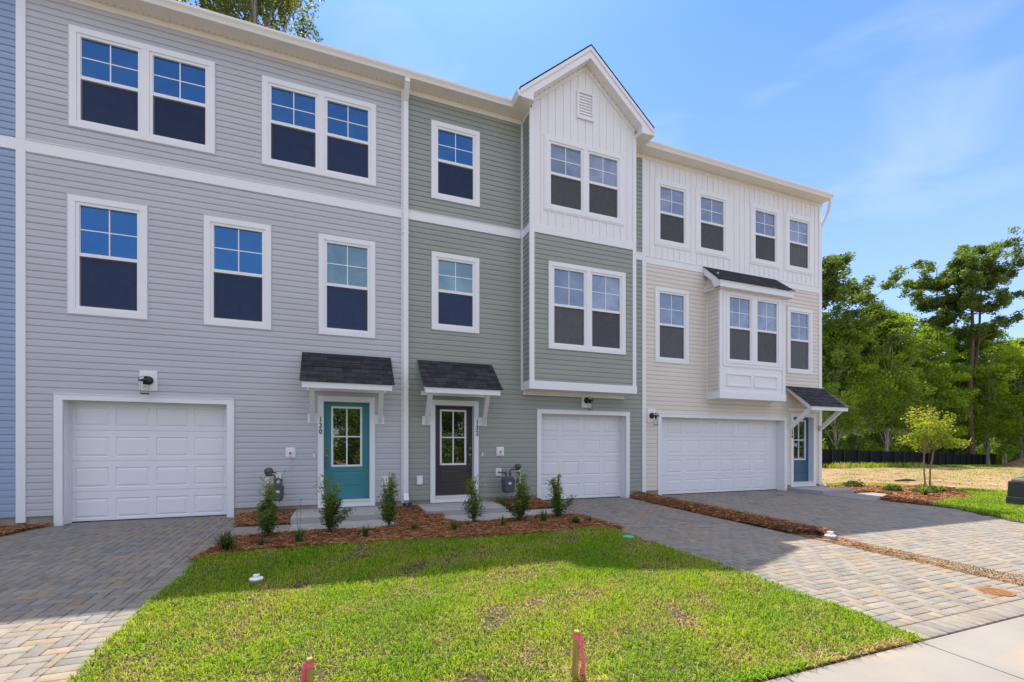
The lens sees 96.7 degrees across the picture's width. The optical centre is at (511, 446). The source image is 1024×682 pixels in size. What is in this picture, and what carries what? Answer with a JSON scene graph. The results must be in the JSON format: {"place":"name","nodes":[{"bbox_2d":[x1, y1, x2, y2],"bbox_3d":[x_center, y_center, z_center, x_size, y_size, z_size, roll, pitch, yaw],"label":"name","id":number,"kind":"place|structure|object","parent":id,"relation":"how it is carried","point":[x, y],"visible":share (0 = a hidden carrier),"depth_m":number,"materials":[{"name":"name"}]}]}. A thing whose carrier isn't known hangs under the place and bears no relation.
{"place":"outdoors","nodes":[
{"label":"outdoors","id":0,"kind":"place"},
{"bbox_2d":[0,516,235,681],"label":"driveway","id":1,"kind":"structure","parent":0,"point":[70,588],"depth_m":4.90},
{"bbox_2d":[227,525,290,537],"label":"path","id":2,"kind":"structure","parent":0,"point":[240,530],"depth_m":7.52,"materials":[{"name":"concrete"}]},
{"bbox_2d":[288,519,397,531],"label":"path","id":3,"kind":"structure","parent":0,"point":[353,524],"depth_m":7.95,"materials":[{"name":"concrete"}]},
{"bbox_2d":[66,526,915,681],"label":"grass","id":4,"kind":"structure","parent":0,"point":[594,541],"depth_m":4.00,"materials":[{"name":"green plant"}]},
{"bbox_2d":[249,574,262,583],"bbox_3d":[-2.724,1.420,4.847,0.136,0.119,0.136,0,0,-21],"label":"cleanout fitting","id":5,"kind":"object","parent":4,"relation":"on","point":[255,578],"visible":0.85,"depth_m":4.81,"materials":[{"name":"white plastic"}]},
{"bbox_2d":[301,657,313,681],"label":"survey stake","id":6,"kind":"object","parent":4,"relation":"on","point":[307,672],"visible":1,"depth_m":2.86,"materials":[{"name":"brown wood"}]},
{"bbox_2d":[571,629,584,680],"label":"survey stake","id":7,"kind":"object","parent":4,"relation":"on","point":[577,637],"visible":0.99,"depth_m":2.97,"materials":[{"name":"brown wood"}]},
{"bbox_2d":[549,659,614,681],"bbox_3d":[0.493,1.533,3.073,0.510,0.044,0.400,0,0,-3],"label":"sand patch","id":8,"kind":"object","parent":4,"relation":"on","point":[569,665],"visible":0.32,"depth_m":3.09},
{"bbox_2d":[694,629,933,681],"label":"grass","id":9,"kind":"structure","parent":4,"relation":"on","point":[821,659],"depth_m":3.27,"materials":[{"name":"green plant"}]},
{"bbox_2d":[84,640,916,677],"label":"ground","id":10,"kind":"structure","parent":0,"point":[910,643],"depth_m":3.75,"materials":[{"name":"soil"}]},
{"bbox_2d":[0,522,53,536],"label":"pine straw","id":11,"kind":"object","parent":10,"relation":"on","point":[5,530],"visible":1,"depth_m":7.26,"materials":[{"name":"brown plant"}]},
{"bbox_2d":[231,507,298,526],"bbox_3d":[-4.522,1.292,8.320,1.113,0.209,1.293,0,0,-21],"label":"pine straw","id":12,"kind":"object","parent":10,"relation":"on","point":[247,519],"visible":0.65,"depth_m":8.18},
{"bbox_2d":[290,506,383,524],"bbox_3d":[-3.304,1.387,8.776,1.660,0.285,1.130,0,0,-21],"label":"door step","id":13,"kind":"object","parent":10,"relation":"on","point":[357,514],"depth_m":8.40,"materials":[{"name":"concrete"}]},
{"bbox_2d":[185,505,622,561],"bbox_3d":[-1.609,1.349,8.277,6.474,0.270,3.420,0,0,-21],"label":"pine straw","id":14,"kind":"object","parent":10,"relation":"on","point":[432,525],"visible":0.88,"depth_m":7.32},
{"bbox_2d":[206,528,248,550],"bbox_3d":[-3.795,1.238,6.051,0.582,0.300,0.583,0,0,13],"label":"grass tuft","id":15,"kind":"object","parent":14,"relation":"on","point":[225,543],"visible":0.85,"depth_m":6.04,"materials":[{"name":"green plant"}]},
{"bbox_2d":[250,471,284,536],"bbox_3d":[-3.635,0.864,6.775,0.629,1.037,0.517,0,0,35],"label":"shrub","id":16,"kind":"object","parent":14,"relation":"on","point":[267,508],"visible":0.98,"depth_m":6.76,"materials":[{"name":"green plant"}]},
{"bbox_2d":[289,498,305,542],"bbox_3d":[-3.050,1.063,6.494,0.296,0.643,0.381,0,0,-21],"label":"grass tuft","id":17,"kind":"object","parent":14,"relation":"on","point":[299,535],"visible":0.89,"depth_m":6.51,"materials":[{"name":"green plant"}]},
{"bbox_2d":[314,471,355,531],"bbox_3d":[-2.745,0.882,7.106,0.721,1.006,0.463,0,0,14],"label":"shrub","id":18,"kind":"object","parent":14,"relation":"on","point":[331,511],"visible":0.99,"depth_m":7.08,"materials":[{"name":"green plant"}]},
{"bbox_2d":[359,523,370,536],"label":"grass tuft","id":19,"kind":"object","parent":14,"relation":"on","point":[364,531],"visible":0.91,"depth_m":6.90,"materials":[{"name":"green plant"}]},
{"bbox_2d":[374,472,400,524],"bbox_3d":[-2.103,0.894,7.714,0.726,0.939,0.433,0,0,69],"label":"shrub","id":20,"kind":"object","parent":14,"relation":"on","point":[387,510],"visible":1,"depth_m":7.68,"materials":[{"name":"green plant"}]},
{"bbox_2d":[461,472,485,521],"bbox_3d":[-0.643,0.905,8.093,0.451,0.965,0.682,0,0,-42],"label":"shrub","id":21,"kind":"object","parent":14,"relation":"on","point":[474,504],"visible":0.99,"depth_m":8.13,"materials":[{"name":"green plant"}]},
{"bbox_2d":[493,470,533,520],"bbox_3d":[0.053,0.902,8.301,0.758,0.995,0.552,0,0,-13],"label":"shrub","id":22,"kind":"object","parent":14,"relation":"on","point":[521,503],"visible":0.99,"depth_m":8.32,"materials":[{"name":"green plant"}]},
{"bbox_2d":[538,510,549,520],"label":"grass tuft","id":23,"kind":"object","parent":14,"relation":"on","point":[543,516],"visible":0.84,"depth_m":8.22,"materials":[{"name":"green plant"}]},
{"bbox_2d":[545,474,577,516],"bbox_3d":[0.942,0.957,8.688,0.669,0.902,0.524,0,0,1],"label":"shrub","id":24,"kind":"object","parent":14,"relation":"on","point":[556,502],"visible":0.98,"depth_m":8.66,"materials":[{"name":"green plant"}]},
{"bbox_2d":[417,501,508,515],"bbox_3d":[-1.061,1.387,9.656,1.720,0.285,1.100,0,0,-21],"label":"door step","id":25,"kind":"object","parent":10,"relation":"on","point":[446,509],"depth_m":9.32,"materials":[{"name":"concrete"}]},
{"bbox_2d":[493,497,551,508],"bbox_3d":[0.258,1.284,10.250,1.311,0.208,1.124,0,0,-21],"label":"pine straw","id":26,"kind":"object","parent":10,"relation":"on","point":[538,503],"visible":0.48,"depth_m":10.21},
{"bbox_2d":[787,486,853,494],"bbox_3d":[9.218,1.387,13.614,1.330,0.285,1.100,0,0,-21],"label":"door step","id":27,"kind":"object","parent":10,"relation":"on","point":[819,490],"depth_m":13.25,"materials":[{"name":"concrete"}]},
{"bbox_2d":[820,485,973,505],"bbox_3d":[11.770,1.341,13.709,5.475,0.251,3.848,0,0,-21],"label":"pine straw","id":28,"kind":"object","parent":10,"relation":"on","point":[908,496],"visible":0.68,"depth_m":12.74,"materials":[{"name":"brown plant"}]},
{"bbox_2d":[842,479,865,486],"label":"shrub","id":29,"kind":"object","parent":28,"relation":"on","point":[854,483],"visible":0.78,"depth_m":14.58,"materials":[{"name":"green plant"}]},
{"bbox_2d":[882,484,905,491],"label":"shrub","id":30,"kind":"object","parent":28,"relation":"on","point":[893,487],"visible":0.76,"depth_m":13.53,"materials":[{"name":"green plant"}]},
{"bbox_2d":[916,484,930,494],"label":"daylily","id":31,"kind":"object","parent":28,"relation":"on","point":[922,489],"visible":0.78,"depth_m":12.67,"materials":[{"name":"green plant"}]},
{"bbox_2d":[911,483,941,493],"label":"shrub","id":32,"kind":"object","parent":28,"relation":"on","point":[932,488],"visible":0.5,"depth_m":13.17,"materials":[{"name":"green plant"}]},
{"bbox_2d":[444,508,564,520],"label":"path","id":33,"kind":"structure","parent":0,"point":[489,516],"depth_m":9.01,"materials":[{"name":"concrete"}]},
{"bbox_2d":[183,0,1023,356],"label":"sky","id":34,"kind":"structure","parent":0,"point":[910,113],"materials":[{"name":"blue"}]},
{"bbox_2d":[629,492,830,537],"bbox_3d":[4.328,1.321,9.710,1.030,0.345,5.111,0,0,-21],"label":"pine straw","id":35,"kind":"object","parent":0,"point":[720,512],"visible":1,"depth_m":9.07,"materials":[{"name":"brown plant"}]},
{"bbox_2d":[546,497,1023,642],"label":"driveway","id":36,"kind":"structure","parent":0,"point":[923,599],"depth_m":5.58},
{"bbox_2d":[974,587,1015,596],"bbox_3d":[5.161,1.553,4.867,0.310,0.023,0.310,0,0,-21],"label":"drain cover","id":37,"kind":"object","parent":36,"relation":"in","point":[996,591],"visible":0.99,"depth_m":4.85,"materials":[{"name":"metal"}]},
{"bbox_2d":[662,490,1023,575],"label":"driveway","id":38,"kind":"structure","parent":0,"point":[972,538],"depth_m":8.71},
{"bbox_2d":[827,492,887,500],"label":"path","id":39,"kind":"structure","parent":0,"point":[868,496],"depth_m":12.73,"materials":[{"name":"concrete"}]},
{"bbox_2d":[822,461,928,468],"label":"field grass","id":40,"kind":"structure","parent":0,"point":[843,465],"depth_m":30.89,"materials":[{"name":"plant"}]},
{"bbox_2d":[764,616,1023,681],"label":"sidewalk","id":41,"kind":"structure","parent":0,"point":[994,652],"depth_m":3.31,"materials":[{"name":"concrete"}]},
{"bbox_2d":[793,533,1023,585],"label":"gravel","id":42,"kind":"structure","parent":0,"point":[971,569],"depth_m":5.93,"materials":[{"name":"beige gravel"}]},
{"bbox_2d":[824,531,835,539],"bbox_3d":[5.121,1.441,7.321,0.156,0.156,0.156,0,0,-21],"label":"cleanout fitting","id":43,"kind":"object","parent":42,"relation":"on","point":[829,534],"visible":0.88,"depth_m":7.29,"materials":[{"name":"white plastic"}]},
{"bbox_2d":[822,466,1023,489],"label":"ground","id":44,"kind":"structure","parent":0,"point":[859,471],"depth_m":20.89,"materials":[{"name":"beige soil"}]},
{"bbox_2d":[825,374,874,437],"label":"broadleaf tree","id":45,"kind":"object","parent":44,"relation":"on","point":[847,433],"depth_m":54.63,"materials":[{"name":"green plant"}]},
{"bbox_2d":[822,317,880,449],"bbox_3d":[27.775,-4.800,39.331,6.380,12.830,6.230,0,0,-44],"label":"broadleaf tree","id":46,"kind":"object","parent":44,"relation":"on","point":[843,420],"visible":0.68,"depth_m":38.34,"materials":[{"name":"green plant"}]},
{"bbox_2d":[822,318,900,447],"bbox_3d":[30.575,-5.062,40.965,6.716,13.505,6.558,0,0,33],"label":"broadleaf tree","id":47,"kind":"object","parent":44,"relation":"on","point":[876,402],"visible":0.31,"depth_m":39.63,"materials":[{"name":"green plant"}]},
{"bbox_2d":[822,251,908,395],"bbox_3d":[29.250,-8.147,42.739,11.482,19.571,11.370,0,0,-27],"label":"overhanging tree","id":48,"kind":"object","parent":44,"relation":"on","point":[834,289],"visible":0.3,"depth_m":39.16,"materials":[{"name":"green plant"}]},
{"bbox_2d":[824,482,920,485],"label":"grass","id":49,"kind":"structure","parent":44,"relation":"on","point":[874,483],"depth_m":16.10,"materials":[{"name":"plant"}]},
{"bbox_2d":[844,299,920,442],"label":"broadleaf tree","id":50,"kind":"object","parent":44,"relation":"on","point":[877,307],"visible":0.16,"depth_m":43.13,"materials":[{"name":"green plant"}]},
{"bbox_2d":[850,310,937,450],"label":"broadleaf tree","id":51,"kind":"object","parent":44,"relation":"on","point":[895,322],"visible":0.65,"depth_m":41.55,"materials":[{"name":"green plant"}]},
{"bbox_2d":[822,449,995,467],"bbox_3d":[36.932,1.160,40.584,42.712,2.060,0.866,0,0,-33],"label":"silt fence","id":52,"kind":"object","parent":44,"relation":"on","point":[829,456],"visible":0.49,"depth_m":36.56,"materials":[{"name":"black fabric"}]},
{"bbox_2d":[880,313,952,443],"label":"broadleaf tree","id":53,"kind":"object","parent":44,"relation":"on","point":[927,366],"visible":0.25,"depth_m":46.44,"materials":[{"name":"green plant"}]},
{"bbox_2d":[822,428,1023,464],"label":"undergrowth","id":54,"kind":"object","parent":44,"relation":"on","point":[849,443],"visible":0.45,"depth_m":44.58,"materials":[{"name":"green plant"}]},
{"bbox_2d":[895,403,971,485],"bbox_3d":[13.836,-0.009,14.930,2.076,2.838,1.685,0,0,6],"label":"sapling tree","id":55,"kind":"object","parent":44,"relation":"on","point":[923,436],"visible":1,"depth_m":14.87,"materials":[{"name":"green plant"}]},
{"bbox_2d":[891,325,979,450],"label":"broadleaf tree","id":56,"kind":"object","parent":44,"relation":"on","point":[945,342],"visible":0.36,"depth_m":47.97,"materials":[{"name":"green plant"}]},
{"bbox_2d":[895,259,984,452],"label":"pine tree","id":57,"kind":"object","parent":44,"relation":"on","point":[943,318],"visible":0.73,"depth_m":50.30,"materials":[{"name":"green plant"}]},
{"bbox_2d":[928,347,999,453],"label":"broadleaf tree","id":58,"kind":"object","parent":44,"relation":"on","point":[986,400],"visible":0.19,"depth_m":50.08,"materials":[{"name":"green plant"}]},
{"bbox_2d":[926,226,1023,453],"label":"pine tree","id":59,"kind":"object","parent":44,"relation":"on","point":[966,269],"visible":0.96,"depth_m":47.92,"materials":[{"name":"green plant"}]},
{"bbox_2d":[949,324,1023,464],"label":"broadleaf tree","id":60,"kind":"object","parent":44,"relation":"on","point":[998,349],"visible":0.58,"depth_m":48.57,"materials":[{"name":"green plant"}]},
{"bbox_2d":[1006,457,1023,466],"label":"dirt mound","id":61,"kind":"object","parent":44,"relation":"on","point":[1019,462],"visible":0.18,"depth_m":44.83,"materials":[{"name":"brown soil"}]},
{"bbox_2d":[912,324,964,400],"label":"pine tree","id":62,"kind":"object","parent":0,"point":[947,329],"visible":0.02,"depth_m":52.49,"materials":[{"name":"green plant"}]},
{"bbox_2d":[907,464,1006,467],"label":"field grass","id":63,"kind":"structure","parent":0,"point":[974,465],"depth_m":39.35,"materials":[{"name":"plant"}]},
{"bbox_2d":[929,486,1023,522],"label":"grass","id":64,"kind":"structure","parent":0,"point":[990,506],"depth_m":11.04,"materials":[{"name":"green plant"}]},
{"bbox_2d":[1006,477,1023,505],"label":"transformer box","id":65,"kind":"object","parent":64,"relation":"on","point":[1015,493],"visible":0.83,"depth_m":11.03,"materials":[{"name":"green metal"}]},
{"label":"ground","id":66,"kind":"structure","parent":0,"visible":0},
{"bbox_2d":[946,315,992,424],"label":"pine tree","id":67,"kind":"object","parent":66,"relation":"on","point":[966,319],"visible":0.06,"depth_m":53.62,"materials":[{"name":"green plant"}]},
{"bbox_2d":[979,337,1023,458],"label":"broadleaf tree","id":68,"kind":"object","parent":66,"relation":"on","point":[1016,437],"visible":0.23,"depth_m":50.86,"materials":[{"name":"green plant"}]},
{"bbox_2d":[983,338,1022,464],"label":"broadleaf tree","id":69,"kind":"object","parent":66,"relation":"on","point":[1004,459],"visible":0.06,"depth_m":53.83,"materials":[{"name":"green plant"}]},
{"label":"ground","id":70,"kind":"structure","parent":0,"visible":0},
{"bbox_2d":[0,0,25,525],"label":"townhouse","id":71,"kind":"structure","parent":70,"relation":"on","point":[12,263],"depth_m":7.50,"materials":[{"name":"blue"}]},
{"bbox_2d":[23,0,406,525],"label":"townhouse","id":72,"kind":"structure","parent":70,"relation":"on","point":[213,218],"depth_m":8.49,"materials":[{"name":"grey plastic"}]},
{"bbox_2d":[67,194,146,319],"bbox_3d":[-7.062,-3.291,7.983,1.109,2.028,0.088,0,0,-21],"label":"window","id":73,"kind":"structure","parent":72,"relation":"in","point":[107,239],"depth_m":7.97,"materials":[{"name":"clear glass"}]},
{"bbox_2d":[69,24,214,153],"bbox_3d":[-6.572,-6.340,8.172,2.129,1.720,0.088,0,0,-21],"label":"window","id":74,"kind":"structure","parent":72,"relation":"in","point":[118,85],"depth_m":8.12,"materials":[{"name":"clear glass"}]},
{"bbox_2d":[138,370,157,393],"bbox_3d":[-6.468,-1.145,8.039,0.262,0.442,0.292,0,0,-21],"label":"wall lantern","id":75,"kind":"object","parent":72,"relation":"attached to","point":[148,380],"depth_m":8.13,"materials":[{"name":"white plastic"}]},
{"bbox_2d":[72,402,226,522],"bbox_3d":[-6.601,0.281,8.407,2.453,2.158,0.050,0,0,-21],"label":"garage door","id":76,"kind":"structure","parent":72,"relation":"in","point":[130,461],"depth_m":8.35,"materials":[{"name":"white metal"}]},
{"bbox_2d":[204,215,270,329],"bbox_3d":[-5.222,-3.291,8.692,1.109,2.028,0.088,0,0,-21],"label":"window","id":77,"kind":"structure","parent":72,"relation":"in","point":[237,253],"depth_m":8.68,"materials":[{"name":"clear glass"}]},
{"bbox_2d":[264,467,283,500],"bbox_3d":[-4.519,0.864,8.677,0.337,0.954,0.502,0,0,-21],"label":"gas meter","id":78,"kind":"object","parent":72,"relation":"attached to","point":[280,486],"visible":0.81,"depth_m":8.49,"materials":[{"name":"grey metal"}]},
{"bbox_2d":[286,448,295,472],"bbox_3d":[-4.364,0.265,8.965,0.176,0.495,0.076,0,0,-21],"label":"cable box","id":79,"kind":"object","parent":72,"relation":"attached to","point":[290,452],"visible":1,"depth_m":8.96,"materials":[{"name":"white plastic"}]},
{"bbox_2d":[262,75,375,185],"bbox_3d":[-3.860,-6.330,9.217,2.114,1.710,0.088,0,0,-21],"label":"window","id":80,"kind":"structure","parent":72,"relation":"in","point":[305,129],"depth_m":9.17,"materials":[{"name":"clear glass"}]},
{"bbox_2d":[324,402,368,498],"bbox_3d":[-3.451,0.079,9.509,0.891,2.021,0.106,0,0,-21],"label":"front door","id":81,"kind":"structure","parent":72,"relation":"in","point":[346,425],"depth_m":9.52,"materials":[{"name":"teal wood"}]},
{"bbox_2d":[319,233,374,337],"bbox_3d":[-3.397,-3.286,9.395,1.092,2.018,0.088,0,0,-21],"label":"window","id":82,"kind":"structure","parent":72,"relation":"in","point":[346,265],"depth_m":9.39,"materials":[{"name":"clear glass"}]},
{"bbox_2d":[189,0,324,41],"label":"broadleaf tree","id":83,"kind":"object","parent":70,"relation":"on","point":[255,8],"visible":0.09,"depth_m":24.85,"materials":[{"name":"green plant"}]},
{"bbox_2d":[401,44,655,505],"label":"townhouse","id":84,"kind":"structure","parent":70,"relation":"on","point":[521,272],"depth_m":10.56,"materials":[{"name":"green plastic"}]},
{"bbox_2d":[435,405,471,494],"bbox_3d":[-1.334,0.079,10.324,0.884,2.021,0.106,0,0,-21],"label":"front door","id":85,"kind":"structure","parent":84,"relation":"in","point":[453,428],"depth_m":10.33,"materials":[{"name":"brown wood"}]},
{"bbox_2d":[431,119,479,206],"bbox_3d":[-1.267,-6.320,10.215,1.106,1.711,0.088,0,0,-21],"label":"window","id":86,"kind":"structure","parent":84,"relation":"in","point":[455,150],"depth_m":10.21,"materials":[{"name":"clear glass"}]},
{"bbox_2d":[432,251,478,333],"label":"window","id":87,"kind":"structure","parent":84,"relation":"in","point":[455,278],"depth_m":10.21,"materials":[{"name":"clear glass"}]},
{"bbox_2d":[496,447,503,455],"bbox_3d":[-0.270,0.125,10.541,0.181,0.242,0.076,0,0,-21],"label":"cable box","id":88,"kind":"object","parent":84,"relation":"attached to","point":[499,451],"visible":1,"depth_m":10.53,"materials":[{"name":"white plastic"}]},
{"bbox_2d":[496,464,520,492],"bbox_3d":[-0.064,0.861,10.392,0.486,0.961,0.502,0,0,-21],"label":"gas meter","id":89,"kind":"object","parent":84,"relation":"attached to","point":[507,484],"visible":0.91,"depth_m":10.18,"materials":[{"name":"grey metal"}]},
{"bbox_2d":[542,415,619,500],"bbox_3d":[1.736,0.281,11.617,2.456,2.158,0.050,0,0,-21],"label":"garage door","id":90,"kind":"structure","parent":84,"relation":"in","point":[585,450],"depth_m":11.62,"materials":[{"name":"white metal"}]},
{"bbox_2d":[545,134,622,224],"bbox_3d":[1.740,-6.335,10.891,2.120,1.700,0.088,0,0,-21],"label":"window","id":91,"kind":"structure","parent":84,"relation":"in","point":[581,180],"depth_m":10.84,"materials":[{"name":"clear glass"}]},
{"bbox_2d":[581,395,593,410],"bbox_3d":[1.903,-1.115,11.249,0.262,0.442,0.292,0,0,-21],"label":"wall lantern","id":92,"kind":"object","parent":84,"relation":"attached to","point":[586,400],"depth_m":11.32,"materials":[{"name":"black plastic"}]},
{"bbox_2d":[549,261,625,354],"bbox_3d":[1.816,-3.287,10.920,2.106,2.022,0.088,0,0,-21],"label":"window","id":93,"kind":"structure","parent":84,"relation":"in","point":[587,305],"depth_m":10.88,"materials":[{"name":"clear glass"}]},
{"bbox_2d":[642,141,849,495],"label":"townhouse","id":94,"kind":"structure","parent":70,"relation":"on","point":[736,396],"depth_m":12.92,"materials":[{"name":"beige plastic"}]},
{"bbox_2d":[647,409,658,424],"bbox_3d":[3.748,-0.784,11.973,0.262,0.442,0.292,0,0,-21],"label":"wall lantern","id":95,"kind":"object","parent":94,"relation":"attached to","point":[652,416],"depth_m":12.04,"materials":[{"name":"black plastic"}]},
{"bbox_2d":[655,286,688,363],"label":"window","id":96,"kind":"structure","parent":94,"relation":"in","point":[671,305],"depth_m":12.38,"materials":[{"name":"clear glass"}]},
{"bbox_2d":[656,179,688,248],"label":"window","id":97,"kind":"structure","parent":94,"relation":"in","point":[672,200],"depth_m":12.38,"materials":[{"name":"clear glass"}]},
{"bbox_2d":[697,190,727,256],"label":"window","id":98,"kind":"structure","parent":94,"relation":"in","point":[712,209],"depth_m":12.89,"materials":[{"name":"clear glass"}]},
{"bbox_2d":[662,418,776,494],"bbox_3d":[6.055,0.281,13.280,4.635,2.158,0.050,0,0,-21],"label":"garage door","id":99,"kind":"structure","parent":94,"relation":"in","point":[699,456],"depth_m":13.22,"materials":[{"name":"white metal"}]},
{"bbox_2d":[726,291,780,366],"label":"window","id":100,"kind":"structure","parent":94,"relation":"in","point":[753,323],"depth_m":12.79,"materials":[{"name":"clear glass"}]},
{"bbox_2d":[752,204,779,266],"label":"window","id":101,"kind":"structure","parent":94,"relation":"in","point":[765,221],"depth_m":13.62,"materials":[{"name":"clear glass"}]},
{"bbox_2d":[786,213,811,273],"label":"window","id":102,"kind":"structure","parent":94,"relation":"in","point":[798,229],"depth_m":14.13,"materials":[{"name":"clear glass"}]},
{"bbox_2d":[787,306,812,373],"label":"window","id":103,"kind":"structure","parent":94,"relation":"in","point":[799,321],"depth_m":14.16,"materials":[{"name":"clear glass"}]},
{"bbox_2d":[794,417,807,480],"bbox_3d":[9.006,0.079,14.332,0.892,2.021,0.059,0,0,-21],"label":"front door","id":104,"kind":"structure","parent":94,"relation":"in","point":[801,429],"depth_m":14.37,"materials":[{"name":"blue glass"}]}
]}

